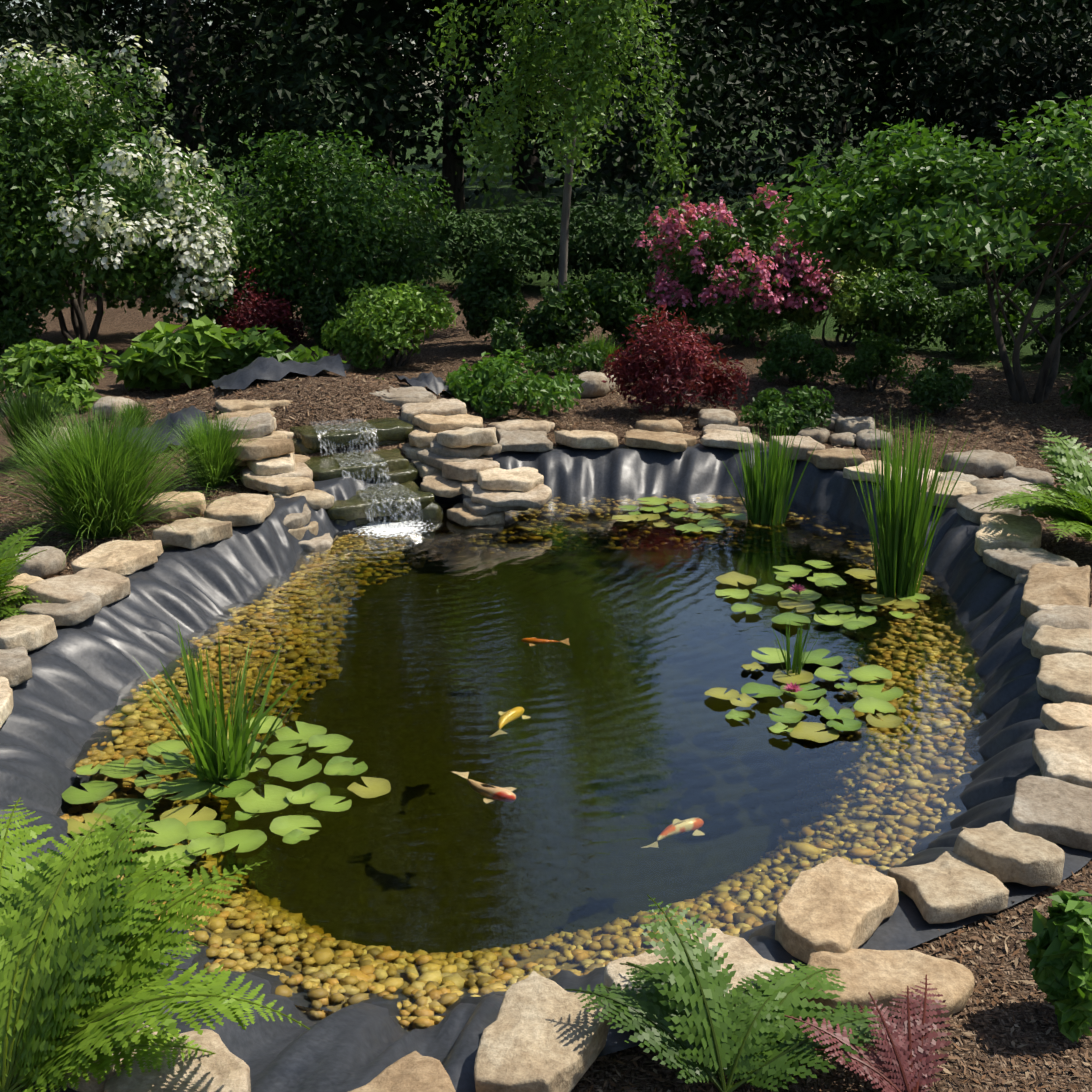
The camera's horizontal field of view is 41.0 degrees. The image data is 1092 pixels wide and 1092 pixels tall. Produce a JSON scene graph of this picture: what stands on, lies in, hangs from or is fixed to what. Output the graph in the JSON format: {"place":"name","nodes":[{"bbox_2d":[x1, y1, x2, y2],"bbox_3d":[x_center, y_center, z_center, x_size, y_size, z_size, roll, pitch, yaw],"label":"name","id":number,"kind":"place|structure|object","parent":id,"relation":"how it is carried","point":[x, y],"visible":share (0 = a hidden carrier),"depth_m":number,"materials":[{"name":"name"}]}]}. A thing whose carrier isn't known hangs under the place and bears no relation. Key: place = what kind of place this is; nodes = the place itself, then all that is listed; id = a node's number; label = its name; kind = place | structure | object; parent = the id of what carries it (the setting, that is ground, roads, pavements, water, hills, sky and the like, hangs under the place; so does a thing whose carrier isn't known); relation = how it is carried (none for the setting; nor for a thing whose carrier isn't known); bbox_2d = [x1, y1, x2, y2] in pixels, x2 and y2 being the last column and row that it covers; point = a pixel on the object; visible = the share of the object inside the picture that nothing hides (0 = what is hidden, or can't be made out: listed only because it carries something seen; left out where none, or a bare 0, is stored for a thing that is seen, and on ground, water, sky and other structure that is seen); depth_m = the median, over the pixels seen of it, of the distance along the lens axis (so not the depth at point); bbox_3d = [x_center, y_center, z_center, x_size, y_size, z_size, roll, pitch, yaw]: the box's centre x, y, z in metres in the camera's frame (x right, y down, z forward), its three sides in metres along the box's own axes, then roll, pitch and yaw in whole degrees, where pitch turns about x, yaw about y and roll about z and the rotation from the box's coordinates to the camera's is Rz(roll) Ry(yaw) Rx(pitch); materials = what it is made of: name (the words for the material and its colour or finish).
{"place":"outdoors","nodes":[
{"label":"outdoors","id":0,"kind":"place"},
{"bbox_2d":[51,492,991,1032],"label":"pond water","id":1,"kind":"structure","parent":0,"point":[559,752],"depth_m":5.93,"materials":[{"name":"liquid"}]},
{"bbox_2d":[133,621,315,786],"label":"reeds","id":2,"kind":"object","parent":1,"relation":"on","point":[210,746],"visible":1,"depth_m":5.54,"materials":[{"name":"green plant"}]},
{"bbox_2d":[62,716,390,869],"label":"lily pads","id":3,"kind":"object","parent":1,"relation":"on","point":[172,827],"visible":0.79,"depth_m":5.45,"materials":[{"name":"green plant"}]},
{"bbox_2d":[612,497,746,532],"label":"lily pads","id":4,"kind":"object","parent":1,"relation":"on","point":[707,523],"visible":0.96,"depth_m":9.13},
{"bbox_2d":[723,424,818,525],"bbox_3d":[1.363,-0.453,8.980,0.453,0.624,0.513,13,21,36],"label":"pond reed plant","id":5,"kind":"object","parent":1,"relation":"on","point":[762,506],"visible":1,"depth_m":8.97,"materials":[{"name":"green plant"}]},
{"bbox_2d":[704,647,903,742],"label":"lily pads","id":6,"kind":"object","parent":1,"relation":"on","point":[871,694],"visible":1,"depth_m":6.38,"materials":[{"name":"green plant"}]},
{"bbox_2d":[715,560,929,629],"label":"lily pads","id":7,"kind":"object","parent":1,"relation":"on","point":[801,602],"visible":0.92,"depth_m":7.62,"materials":[{"name":"green plant"}]},
{"bbox_2d":[844,410,979,600],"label":"reeds","id":8,"kind":"object","parent":1,"relation":"on","point":[899,553],"visible":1,"depth_m":7.54,"materials":[{"name":"green plant"}]},
{"bbox_2d":[0,102,1091,1091],"bbox_3d":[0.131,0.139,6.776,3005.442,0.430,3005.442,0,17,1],"label":"ground","id":9,"kind":"structure","parent":0,"point":[435,354],"depth_m":10.76,"materials":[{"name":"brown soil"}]},
{"bbox_2d":[0,522,47,618],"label":"fern","id":10,"kind":"object","parent":9,"relation":"on","point":[9,550],"visible":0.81,"depth_m":6.72,"materials":[{"name":"green plant"}]},
{"bbox_2d":[0,258,53,355],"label":"shrub","id":11,"kind":"object","parent":9,"relation":"on","point":[15,328],"visible":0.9,"depth_m":13.23,"materials":[{"name":"green plant"}]},
{"bbox_2d":[13,546,65,578],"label":"rock","id":12,"kind":"object","parent":9,"relation":"on","point":[49,561],"visible":0.71,"depth_m":7.35,"materials":[{"name":"stone"}]},
{"bbox_2d":[0,382,86,465],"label":"dark grass clump","id":13,"kind":"object","parent":9,"relation":"on","point":[20,416],"visible":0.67,"depth_m":9.41,"materials":[{"name":"green plant"}]},
{"bbox_2d":[0,337,120,415],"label":"lime plant","id":14,"kind":"object","parent":9,"relation":"on","point":[69,370],"visible":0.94,"depth_m":11.22,"materials":[{"name":"green plant"}]},
{"bbox_2d":[0,396,230,564],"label":"grass clump","id":15,"kind":"object","parent":9,"relation":"on","point":[100,481],"visible":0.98,"depth_m":7.92,"materials":[{"name":"green plant"}]},
{"bbox_2d":[71,540,162,575],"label":"rock","id":16,"kind":"object","parent":9,"relation":"on","point":[124,557],"visible":0.83,"depth_m":7.36,"materials":[{"name":"stone"}]},
{"bbox_2d":[0,35,244,350],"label":"white flower shrub","id":17,"kind":"object","parent":9,"relation":"on","point":[112,224],"visible":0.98,"depth_m":13.15,"materials":[{"name":"green plant"}]},
{"bbox_2d":[0,797,309,1091],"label":"fern","id":18,"kind":"object","parent":9,"relation":"on","point":[79,957],"visible":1,"depth_m":3.49,"materials":[{"name":"green plant"}]},
{"bbox_2d":[137,491,205,523],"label":"rock","id":19,"kind":"object","parent":9,"relation":"on","point":[199,509],"visible":0.67,"depth_m":8.33,"materials":[{"name":"stone"}]},
{"bbox_2d":[108,315,239,390],"bbox_3d":[-3.012,-1.560,12.077,1.029,0.699,0.869,9,19,26],"label":"hosta plant","id":20,"kind":"object","parent":9,"relation":"on","point":[160,356],"visible":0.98,"depth_m":11.88,"materials":[{"name":"green plant"}]},
{"bbox_2d":[151,409,263,491],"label":"grass clump","id":21,"kind":"object","parent":9,"relation":"on","point":[219,455],"visible":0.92,"depth_m":8.97,"materials":[{"name":"green plant"}]},
{"bbox_2d":[199,262,307,343],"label":"red maple shrub","id":22,"kind":"object","parent":9,"relation":"on","point":[248,317],"visible":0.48,"depth_m":13.97,"materials":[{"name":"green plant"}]},
{"bbox_2d":[216,323,346,373],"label":"hosta plant","id":23,"kind":"object","parent":9,"relation":"on","point":[252,347],"visible":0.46,"depth_m":11.92,"materials":[{"name":"green plant"}]},
{"bbox_2d":[111,354,454,454],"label":"liner flaps","id":24,"kind":"object","parent":9,"relation":"on","point":[269,368],"visible":0.69,"depth_m":10.42,"materials":[{"name":"grey rubber"}]},
{"bbox_2d":[208,123,455,334],"bbox_3d":[-2.177,-3.185,14.871,2.552,2.153,2.470,0,17,1],"label":"shrub","id":25,"kind":"object","parent":9,"relation":"on","point":[306,241],"visible":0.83,"depth_m":14.26,"materials":[{"name":"green plant"}]},
{"bbox_2d":[295,274,369,349],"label":"shrub","id":26,"kind":"object","parent":9,"relation":"on","point":[317,303],"visible":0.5,"depth_m":13.91,"materials":[{"name":"green plant"}]},
{"bbox_2d":[290,417,413,449],"bbox_3d":[-1.369,-0.784,9.830,0.809,0.118,0.623,-10,20,-30],"label":"waterfall rock","id":27,"kind":"object","parent":9,"relation":"on","point":[391,429],"visible":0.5,"depth_m":9.62,"materials":[{"name":"stone"}]},
{"bbox_2d":[320,279,456,369],"bbox_3d":[-1.386,-1.945,13.047,1.165,0.837,1.134,13,21,37],"label":"lime shrub","id":28,"kind":"object","parent":9,"relation":"on","point":[386,318],"visible":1,"depth_m":12.79,"materials":[{"name":"green plant"}]},
{"bbox_2d":[452,245,530,346],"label":"shrub","id":29,"kind":"object","parent":9,"relation":"on","point":[485,292],"visible":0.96,"depth_m":13.80,"materials":[{"name":"green plant"}]},
{"bbox_2d":[442,349,584,418],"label":"shrub","id":30,"kind":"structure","parent":9,"relation":"on","point":[480,386],"depth_m":10.45,"materials":[{"name":"green plant"}]},
{"bbox_2d":[0,444,1091,1091],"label":"pond liner","id":31,"kind":"object","parent":9,"relation":"on","point":[82,672],"visible":0.5,"depth_m":6.22,"materials":[{"name":"grey rubber"}]},
{"bbox_2d":[0,647,31,686],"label":"rock","id":32,"kind":"object","parent":31,"relation":"on","point":[15,667],"visible":0.98,"depth_m":5.94,"materials":[{"name":"stone"}]},
{"bbox_2d":[0,614,57,651],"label":"rock","id":33,"kind":"object","parent":31,"relation":"on","point":[29,633],"visible":0.94,"depth_m":6.29,"materials":[{"name":"stone"}]},
{"bbox_2d":[18,592,101,626],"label":"rock","id":34,"kind":"object","parent":31,"relation":"on","point":[74,612],"visible":0.56,"depth_m":6.60,"materials":[{"name":"stone"}]},
{"bbox_2d":[25,567,130,606],"bbox_3d":[-2.203,0.203,6.923,0.321,0.167,0.500,4,17,13],"label":"rock","id":35,"kind":"object","parent":31,"relation":"on","point":[108,587],"visible":0.71,"depth_m":6.87,"materials":[{"name":"stone"}]},
{"bbox_2d":[104,1029,250,1091],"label":"rock","id":36,"kind":"object","parent":31,"relation":"on","point":[223,1069],"visible":0.81,"depth_m":3.44,"materials":[{"name":"stone"}]},
{"bbox_2d":[152,517,232,548],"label":"rock","id":37,"kind":"object","parent":31,"relation":"on","point":[192,533],"visible":0.96,"depth_m":7.76,"materials":[{"name":"stone"}]},
{"bbox_2d":[204,493,274,526],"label":"rock","id":38,"kind":"object","parent":31,"relation":"on","point":[242,509],"visible":0.94,"depth_m":8.17,"materials":[{"name":"stone"}]},
{"bbox_2d":[240,462,312,491],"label":"waterfall rock","id":39,"kind":"object","parent":31,"relation":"on","point":[303,470],"visible":0.48,"depth_m":8.97,"materials":[{"name":"stone"}]},
{"bbox_2d":[245,453,295,474],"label":"waterfall rock","id":40,"kind":"object","parent":39,"relation":"on","point":[282,464],"visible":0.65,"depth_m":8.97,"materials":[{"name":"stone"}]},
{"bbox_2d":[229,438,294,460],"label":"waterfall rock","id":41,"kind":"object","parent":40,"relation":"on","point":[261,448],"visible":0.9,"depth_m":9.00,"materials":[{"name":"stone"}]},
{"bbox_2d":[304,449,408,480],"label":"waterfall rock","id":42,"kind":"object","parent":31,"relation":"on","point":[324,467],"visible":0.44,"depth_m":9.33,"materials":[{"name":"stone"}]},
{"bbox_2d":[325,481,433,520],"bbox_3d":[-1.105,-0.286,9.161,0.747,0.118,0.520,-7,18,-21],"label":"waterfall rock","id":43,"kind":"object","parent":31,"relation":"on","point":[355,507],"visible":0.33,"depth_m":9.02,"materials":[{"name":"stone"}]},
{"bbox_2d":[348,1051,455,1091],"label":"rock","id":44,"kind":"object","parent":31,"relation":"on","point":[415,1071],"visible":1,"depth_m":3.44,"materials":[{"name":"stone"}]},
{"bbox_2d":[416,450,492,469],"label":"waterfall rock","id":45,"kind":"object","parent":31,"relation":"on","point":[428,457],"visible":0.42,"depth_m":9.42,"materials":[{"name":"stone"}]},
{"bbox_2d":[430,440,501,457],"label":"waterfall rock","id":46,"kind":"object","parent":45,"relation":"on","point":[436,447],"visible":0.52,"depth_m":9.46,"materials":[{"name":"stone"}]},
{"bbox_2d":[436,427,497,447],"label":"waterfall rock","id":47,"kind":"object","parent":46,"relation":"on","point":[464,437],"visible":0.94,"depth_m":9.39,"materials":[{"name":"stone"}]},
{"bbox_2d":[447,503,504,526],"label":"waterfall rock","id":48,"kind":"object","parent":31,"relation":"on","point":[459,513],"visible":0.73,"depth_m":8.97,"materials":[{"name":"stone"}]},
{"bbox_2d":[463,497,527,515],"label":"waterfall rock","id":49,"kind":"object","parent":48,"relation":"on","point":[475,508],"visible":0.5,"depth_m":8.99,"materials":[{"name":"stone"}]},
{"bbox_2d":[460,480,551,508],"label":"waterfall rock","id":50,"kind":"object","parent":49,"relation":"on","point":[539,496],"visible":0.77,"depth_m":8.98,"materials":[{"name":"stone"}]},
{"bbox_2d":[478,467,543,491],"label":"waterfall rock","id":51,"kind":"object","parent":50,"relation":"on","point":[523,479],"visible":0.94,"depth_m":9.06,"materials":[{"name":"stone"}]},
{"bbox_2d":[496,429,552,451],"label":"rock","id":52,"kind":"object","parent":31,"relation":"on","point":[525,441],"visible":0.92,"depth_m":9.84,"materials":[{"name":"stone"}]},
{"bbox_2d":[474,971,611,1091],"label":"rock","id":53,"kind":"object","parent":31,"relation":"on","point":[541,1034],"visible":0.9,"depth_m":3.55,"materials":[{"name":"stone"}]},
{"bbox_2d":[554,430,617,449],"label":"rock","id":54,"kind":"object","parent":31,"relation":"on","point":[590,439],"visible":1,"depth_m":9.88,"materials":[{"name":"stone"}]},
{"bbox_2d":[624,429,696,451],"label":"rock","id":55,"kind":"object","parent":31,"relation":"on","point":[668,441],"visible":1,"depth_m":9.92,"materials":[{"name":"stone"}]},
{"bbox_2d":[603,928,794,1034],"bbox_3d":[0.394,1.155,3.856,0.457,0.114,0.317,-11,20,-32],"label":"rock","id":56,"kind":"object","parent":31,"relation":"on","point":[745,957],"visible":0.15,"depth_m":3.86,"materials":[{"name":"stone"}]},
{"bbox_2d":[807,447,865,469],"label":"rock","id":57,"kind":"object","parent":31,"relation":"on","point":[831,458],"visible":0.81,"depth_m":9.37,"materials":[{"name":"stone"}]},
{"bbox_2d":[775,856,898,963],"bbox_3d":[0.811,1.049,4.188,0.271,0.126,0.447,12,20,33],"label":"rock","id":58,"kind":"object","parent":31,"relation":"on","point":[836,904],"visible":0.94,"depth_m":4.14,"materials":[{"name":"stone"}]},
{"bbox_2d":[887,851,1008,923],"bbox_3d":[1.199,1.012,4.362,0.292,0.084,0.291,-5,18,-17],"label":"rock","id":59,"kind":"object","parent":31,"relation":"on","point":[947,886],"visible":0.94,"depth_m":4.29,"materials":[{"name":"stone"}]},
{"bbox_2d":[956,492,1020,523],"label":"rock","id":60,"kind":"object","parent":31,"relation":"on","point":[965,505],"visible":0.67,"depth_m":8.26,"materials":[{"name":"stone"}]},
{"bbox_2d":[974,514,1041,555],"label":"rock","id":61,"kind":"object","parent":31,"relation":"on","point":[994,531],"visible":0.88,"depth_m":7.73,"materials":[{"name":"stone"}]},
{"bbox_2d":[953,821,1064,886],"bbox_3d":[1.414,0.954,4.490,0.272,0.134,0.302,-11,20,-32],"label":"rock","id":62,"kind":"object","parent":31,"relation":"on","point":[1002,851],"visible":0.96,"depth_m":4.42,"materials":[{"name":"stone"}]},
{"bbox_2d":[982,547,1071,578],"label":"rock","id":63,"kind":"object","parent":31,"relation":"on","point":[1012,562],"visible":0.67,"depth_m":7.34,"materials":[{"name":"stone"}]},
{"bbox_2d":[1009,775,1091,851],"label":"rock","id":64,"kind":"object","parent":31,"relation":"on","point":[1052,810],"visible":0.9,"depth_m":4.71,"materials":[{"name":"stone"}]},
{"bbox_2d":[1020,562,1090,617],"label":"rock","id":65,"kind":"object","parent":31,"relation":"on","point":[1046,583],"visible":0.83,"depth_m":6.84,"materials":[{"name":"stone"}]},
{"bbox_2d":[1031,625,1091,658],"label":"rock","id":66,"kind":"object","parent":31,"relation":"on","point":[1047,640],"visible":0.69,"depth_m":6.17,"materials":[{"name":"stone"}]},
{"bbox_2d":[1032,726,1091,788],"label":"rock","id":67,"kind":"object","parent":31,"relation":"on","point":[1065,755],"visible":0.81,"depth_m":5.12,"materials":[{"name":"stone"}]},
{"bbox_2d":[1036,653,1091,704],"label":"rock","id":68,"kind":"object","parent":31,"relation":"on","point":[1062,677],"visible":0.88,"depth_m":5.80,"materials":[{"name":"stone"}]},
{"bbox_2d":[1040,701,1091,730],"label":"rock","id":69,"kind":"object","parent":31,"relation":"on","point":[1066,715],"visible":0.77,"depth_m":5.49,"materials":[{"name":"stone"}]},
{"bbox_2d":[0,0,1091,254],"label":"background trees","id":70,"kind":"object","parent":9,"relation":"on","point":[890,35],"visible":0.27,"depth_m":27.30,"materials":[{"name":"green plant"}]},
{"bbox_2d":[16,190,1091,291],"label":"hedge row","id":71,"kind":"object","parent":9,"relation":"on","point":[590,239],"visible":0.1,"depth_m":17.77,"materials":[{"name":"green plant"}]},
{"bbox_2d":[515,279,599,355],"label":"shrub","id":72,"kind":"object","parent":9,"relation":"on","point":[551,318],"visible":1,"depth_m":13.55,"materials":[{"name":"green plant"}]},
{"bbox_2d":[425,0,699,338],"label":"birch tree","id":73,"kind":"object","parent":9,"relation":"on","point":[580,33],"visible":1,"depth_m":13.55,"materials":[{"name":"green plant"}]},
{"bbox_2d":[519,341,612,373],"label":"shrub","id":74,"kind":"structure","parent":9,"relation":"on","point":[587,358],"depth_m":12.80,"materials":[{"name":"green plant"}]},
{"bbox_2d":[585,268,657,349],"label":"shrub","id":75,"kind":"object","parent":9,"relation":"on","point":[618,306],"visible":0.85,"depth_m":13.77,"materials":[{"name":"green plant"}]},
{"bbox_2d":[601,302,749,415],"bbox_3d":[0.947,-1.393,11.079,0.995,0.918,1.061,-14,22,-39],"label":"red maple shrub","id":76,"kind":"object","parent":9,"relation":"on","point":[678,366],"visible":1,"depth_m":10.92,"materials":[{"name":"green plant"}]},
{"bbox_2d":[565,895,896,1091],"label":"fern","id":77,"kind":"object","parent":9,"relation":"on","point":[694,1019],"visible":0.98,"depth_m":3.55,"materials":[{"name":"green plant"}]},
{"bbox_2d":[631,183,842,347],"bbox_3d":[1.868,-2.697,14.196,2.038,1.603,1.774,0,17,1],"label":"pink flower shrub","id":78,"kind":"object","parent":9,"relation":"on","point":[766,275],"visible":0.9,"depth_m":13.82,"materials":[{"name":"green plant"}]},
{"bbox_2d":[737,385,834,435],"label":"shrub","id":79,"kind":"object","parent":9,"relation":"on","point":[768,410],"visible":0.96,"depth_m":10.46,"materials":[{"name":"green plant"}]},
{"bbox_2d":[754,319,846,385],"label":"box shrub","id":80,"kind":"object","parent":9,"relation":"on","point":[793,345],"visible":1,"depth_m":12.21,"materials":[{"name":"green plant"}]},
{"bbox_2d":[773,240,900,346],"bbox_3d":[2.856,-2.439,14.200,1.466,1.114,1.070,-7,18,-21],"label":"cream flower shrub","id":81,"kind":"object","parent":9,"relation":"on","point":[844,308],"visible":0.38,"depth_m":13.88,"materials":[{"name":"green plant"}]},
{"bbox_2d":[785,975,951,1091],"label":"red fern","id":82,"kind":"object","parent":9,"relation":"on","point":[911,1046],"visible":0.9,"depth_m":3.51,"materials":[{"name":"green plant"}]},
{"bbox_2d":[836,330,918,391],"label":"box shrub","id":83,"kind":"object","parent":9,"relation":"on","point":[869,362],"visible":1,"depth_m":11.97,"materials":[{"name":"green plant"}]},
{"bbox_2d":[832,265,941,348],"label":"shrub","id":84,"kind":"object","parent":9,"relation":"on","point":[916,301],"visible":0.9,"depth_m":13.81,"materials":[{"name":"green plant"}]},
{"bbox_2d":[803,949,974,1023],"bbox_3d":[0.918,1.177,3.910,0.470,0.113,0.255,0,17,1],"label":"rock","id":85,"kind":"object","parent":9,"relation":"on","point":[885,977],"visible":0.62,"depth_m":3.88,"materials":[{"name":"stone"}]},
{"bbox_2d":[746,92,1091,403],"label":"dogwood tree","id":86,"kind":"object","parent":9,"relation":"on","point":[919,214],"visible":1,"depth_m":11.33,"materials":[{"name":"green plant"}]},
{"bbox_2d":[908,357,973,415],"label":"box shrub","id":87,"kind":"object","parent":9,"relation":"on","point":[933,387],"visible":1,"depth_m":11.03,"materials":[{"name":"green plant"}]},
{"bbox_2d":[942,450,1015,477],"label":"garden rock","id":88,"kind":"object","parent":9,"relation":"on","point":[985,463],"visible":0.75,"depth_m":9.31,"materials":[{"name":"stone"}]},
{"bbox_2d":[924,282,1042,360],"bbox_3d":[4.101,-2.086,13.614,1.071,0.747,0.906,0,17,1],"label":"shrub","id":89,"kind":"object","parent":9,"relation":"on","point":[968,321],"visible":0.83,"depth_m":13.47,"materials":[{"name":"green plant"}]},
{"bbox_2d":[970,425,1091,541],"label":"fern","id":90,"kind":"object","parent":9,"relation":"on","point":[1072,464],"visible":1,"depth_m":7.79,"materials":[{"name":"green plant"}]},
{"bbox_2d":[1022,890,1091,1042],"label":"plant","id":91,"kind":"object","parent":9,"relation":"on","point":[1059,947],"visible":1,"depth_m":3.70,"materials":[{"name":"green plant"}]},
{"bbox_2d":[1022,605,1091,648],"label":"garden rock","id":92,"kind":"object","parent":9,"relation":"on","point":[1068,617],"visible":0.54,"depth_m":6.36,"materials":[{"name":"stone"}]},
{"bbox_2d":[1027,264,1091,362],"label":"shrub","id":93,"kind":"object","parent":9,"relation":"on","point":[1078,335],"visible":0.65,"depth_m":13.20,"materials":[{"name":"green plant"}]},
{"bbox_2d":[1059,359,1091,416],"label":"plant","id":94,"kind":"object","parent":9,"relation":"on","point":[1081,386],"visible":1,"depth_m":11.00,"materials":[{"name":"green plant"}]},
{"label":"rock","id":95,"kind":"object","parent":9,"relation":"on","visible":0},
{"bbox_2d":[412,414,482,432],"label":"waterfall rock","id":96,"kind":"object","parent":95,"relation":"on","point":[433,423],"visible":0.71,"depth_m":9.74,"materials":[{"name":"stone"}]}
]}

